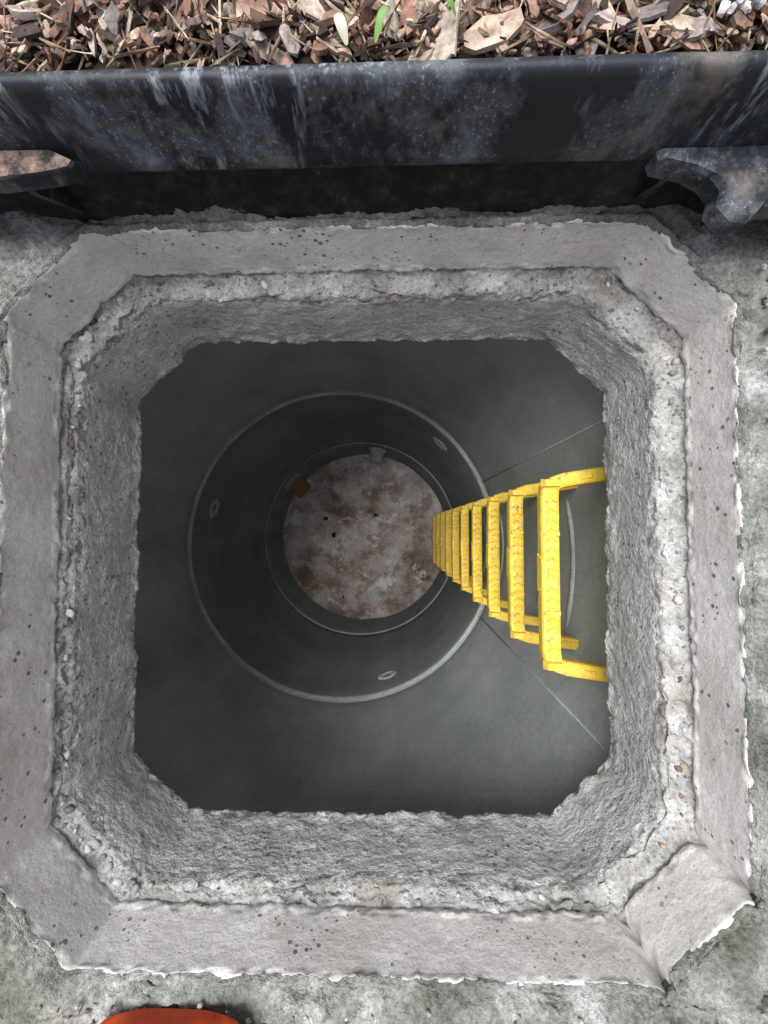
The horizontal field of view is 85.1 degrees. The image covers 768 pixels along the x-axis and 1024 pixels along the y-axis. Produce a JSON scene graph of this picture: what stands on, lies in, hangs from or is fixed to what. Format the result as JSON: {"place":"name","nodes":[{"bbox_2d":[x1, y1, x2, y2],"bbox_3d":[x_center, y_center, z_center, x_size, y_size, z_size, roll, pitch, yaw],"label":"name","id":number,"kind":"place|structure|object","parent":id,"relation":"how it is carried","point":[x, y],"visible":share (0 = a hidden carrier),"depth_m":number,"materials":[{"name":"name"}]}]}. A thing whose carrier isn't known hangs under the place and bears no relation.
{"place":"outdoors","nodes":[
{"label":"outdoors","id":0,"kind":"place"},
{"bbox_2d":[132,338,610,816],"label":"manhole chamber wall","id":1,"kind":"structure","parent":0,"point":[262,680],"depth_m":1.30,"materials":[{"name":"grey concrete"}]},
{"bbox_2d":[285,472,310,497],"bbox_3d":[-0.599,-0.205,2.711,0.229,0.148,0.148,39,89,2],"label":"inlet pipe","id":2,"kind":"object","parent":1,"relation":"attached to","point":[298,485],"visible":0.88,"depth_m":2.66,"materials":[{"name":"ceramic"}]},
{"bbox_2d":[283,455,442,618],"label":"chamber floor","id":3,"kind":"structure","parent":1,"relation":"in","point":[357,534],"depth_m":3.00,"materials":[{"name":"grey concrete"}]},
{"bbox_2d":[368,447,385,463],"bbox_3d":[-0.042,-0.422,2.724,0.122,0.122,0.220,0,88,2],"label":"inlet pipe","id":4,"kind":"object","parent":1,"relation":"attached to","point":[376,455],"visible":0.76,"depth_m":2.68,"materials":[{"name":"grey concrete"}]},
{"bbox_2d":[432,513,437,563],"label":"manhole step","id":5,"kind":"object","parent":1,"relation":"attached to","point":[434,538],"visible":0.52,"depth_m":2.56,"materials":[{"name":"yellow plastic"}]},
{"bbox_2d":[436,513,440,567],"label":"manhole step","id":6,"kind":"object","parent":1,"relation":"attached to","point":[438,540],"visible":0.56,"depth_m":2.34,"materials":[{"name":"yellow plastic"}]},
{"bbox_2d":[440,511,459,571],"bbox_3d":[0.377,0.150,2.131,0.182,0.036,0.363,0,88,2],"label":"manhole step","id":7,"kind":"object","parent":1,"relation":"attached to","point":[442,540],"visible":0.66,"depth_m":2.12,"materials":[{"name":"yellow plastic"}]},
{"bbox_2d":[445,509,471,579],"bbox_3d":[0.371,0.142,1.911,0.182,0.036,0.363,0,88,2],"label":"manhole step","id":8,"kind":"object","parent":1,"relation":"attached to","point":[448,537],"visible":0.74,"depth_m":1.90,"materials":[{"name":"yellow plastic"}]},
{"bbox_2d":[451,506,482,585],"bbox_3d":[0.366,0.134,1.691,0.182,0.036,0.363,0,88,2],"label":"manhole step","id":9,"kind":"object","parent":1,"relation":"attached to","point":[455,544],"visible":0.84,"depth_m":1.69,"materials":[{"name":"yellow plastic"}]},
{"bbox_2d":[460,502,486,595],"bbox_3d":[0.360,0.126,1.472,0.182,0.036,0.363,0,88,2],"label":"manhole step","id":10,"kind":"object","parent":1,"relation":"attached to","point":[464,548],"visible":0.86,"depth_m":1.47,"materials":[{"name":"yellow plastic"}]},
{"bbox_2d":[471,498,507,608],"bbox_3d":[0.354,0.118,1.252,0.182,0.036,0.363,0,88,2],"label":"manhole step","id":11,"kind":"object","parent":1,"relation":"attached to","point":[476,547],"visible":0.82,"depth_m":1.25,"materials":[{"name":"yellow plastic"}]},
{"bbox_2d":[486,492,538,626],"bbox_3d":[0.348,0.111,1.042,0.182,0.036,0.363,0,88,2],"label":"manhole step","id":12,"kind":"object","parent":1,"relation":"attached to","point":[493,556],"visible":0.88,"depth_m":1.03,"materials":[{"name":"yellow plastic"}]},
{"bbox_2d":[507,482,578,649],"bbox_3d":[0.343,0.103,0.847,0.182,0.036,0.363,0,88,2],"label":"manhole step","id":13,"kind":"object","parent":1,"relation":"attached to","point":[515,569],"visible":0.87,"depth_m":0.84,"materials":[{"name":"yellow plastic"}]},
{"bbox_2d":[537,466,610,682],"bbox_3d":[0.338,0.097,0.662,0.182,0.036,0.363,0,88,2],"label":"manhole step","id":14,"kind":"object","parent":1,"relation":"attached to","point":[548,572],"visible":0.87,"depth_m":0.66,"materials":[{"name":"yellow plastic"}]},
{"bbox_2d":[0,201,767,1023],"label":"ground","id":15,"kind":"structure","parent":0,"point":[726,981],"depth_m":0.37,"materials":[{"name":"grey concrete"}]},
{"bbox_2d":[100,1008,238,1023],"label":"safety boot","id":16,"kind":"object","parent":15,"relation":"on","point":[165,1016],"visible":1,"depth_m":0.35,"materials":[{"name":"orange rubber"}]},
{"bbox_2d":[0,212,767,1004],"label":"concrete surround ring","id":17,"kind":"object","parent":15,"relation":"on","point":[72,914],"visible":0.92,"depth_m":0.40,"materials":[{"name":"grey concrete"}]},
{"bbox_2d":[0,50,767,236],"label":"access cover frame","id":18,"kind":"object","parent":15,"relation":"on","point":[586,132],"visible":1,"depth_m":0.30,"materials":[{"name":"black metal"}]},
{"bbox_2d":[21,264,767,1023],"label":"loose grit","id":19,"kind":"object","parent":15,"relation":"on","point":[317,1014],"visible":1,"depth_m":0.36,"materials":[{"name":"gravel"}]},
{"bbox_2d":[0,0,767,71],"bbox_3d":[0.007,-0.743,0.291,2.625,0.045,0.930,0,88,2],"label":"bark mulch","id":20,"kind":"object","parent":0,"point":[428,29],"visible":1,"depth_m":0.27,"materials":[{"name":"brown wood"}]},
{"bbox_2d":[334,13,347,44],"bbox_3d":[-0.026,-0.298,0.258,0.008,0.009,0.012,0,88,2],"label":"dry leaf","id":21,"kind":"object","parent":20,"relation":"on","point":[340,23],"visible":1,"depth_m":0.26,"materials":[{"name":"beige plant"}]},
{"bbox_2d":[374,4,386,42],"bbox_3d":[-0.002,-0.301,0.258,0.008,0.009,0.016,0,88,2],"label":"green leaf","id":22,"kind":"object","parent":20,"relation":"on","point":[380,16],"visible":1,"depth_m":0.26,"materials":[{"name":"green plant"}]},
{"bbox_2d":[447,0,455,17],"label":"green leaf","id":23,"kind":"object","parent":20,"relation":"on","point":[451,4],"visible":1,"depth_m":0.26,"materials":[{"name":"green plant"}]},
{"bbox_2d":[716,0,765,18],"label":"pale gravel","id":24,"kind":"structure","parent":20,"relation":"on","point":[727,7],"depth_m":0.26,"materials":[{"name":"stone"}]},
{"bbox_3d":[-0.199,0.088,0.600,1.240,0.045,1.240,0,88,2],"label":"chamber cover slab","id":25,"kind":"object","parent":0,"visible":0},
{"bbox_2d":[59,278,684,905],"bbox_3d":[-0.023,0.080,0.520,0.753,0.134,0.755,0,88,2],"label":"concrete access shaft","id":26,"kind":"object","parent":25,"relation":"on","point":[137,818],"visible":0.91,"depth_m":0.50,"materials":[{"name":"grey concrete"}]},
{"bbox_2d":[58,273,689,906],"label":"mortar crumbs","id":27,"kind":"object","parent":26,"relation":"on","point":[132,883],"visible":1,"depth_m":0.45,"materials":[{"name":"concrete"}]},
{"bbox_2d":[50,266,703,925],"bbox_3d":[-0.019,0.074,0.456,0.726,0.044,0.730,0,88,2],"label":"mortar joint","id":28,"kind":"object","parent":26,"relation":"attached to","point":[660,336],"visible":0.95,"depth_m":0.45,"materials":[{"name":"grey concrete"}]}
]}

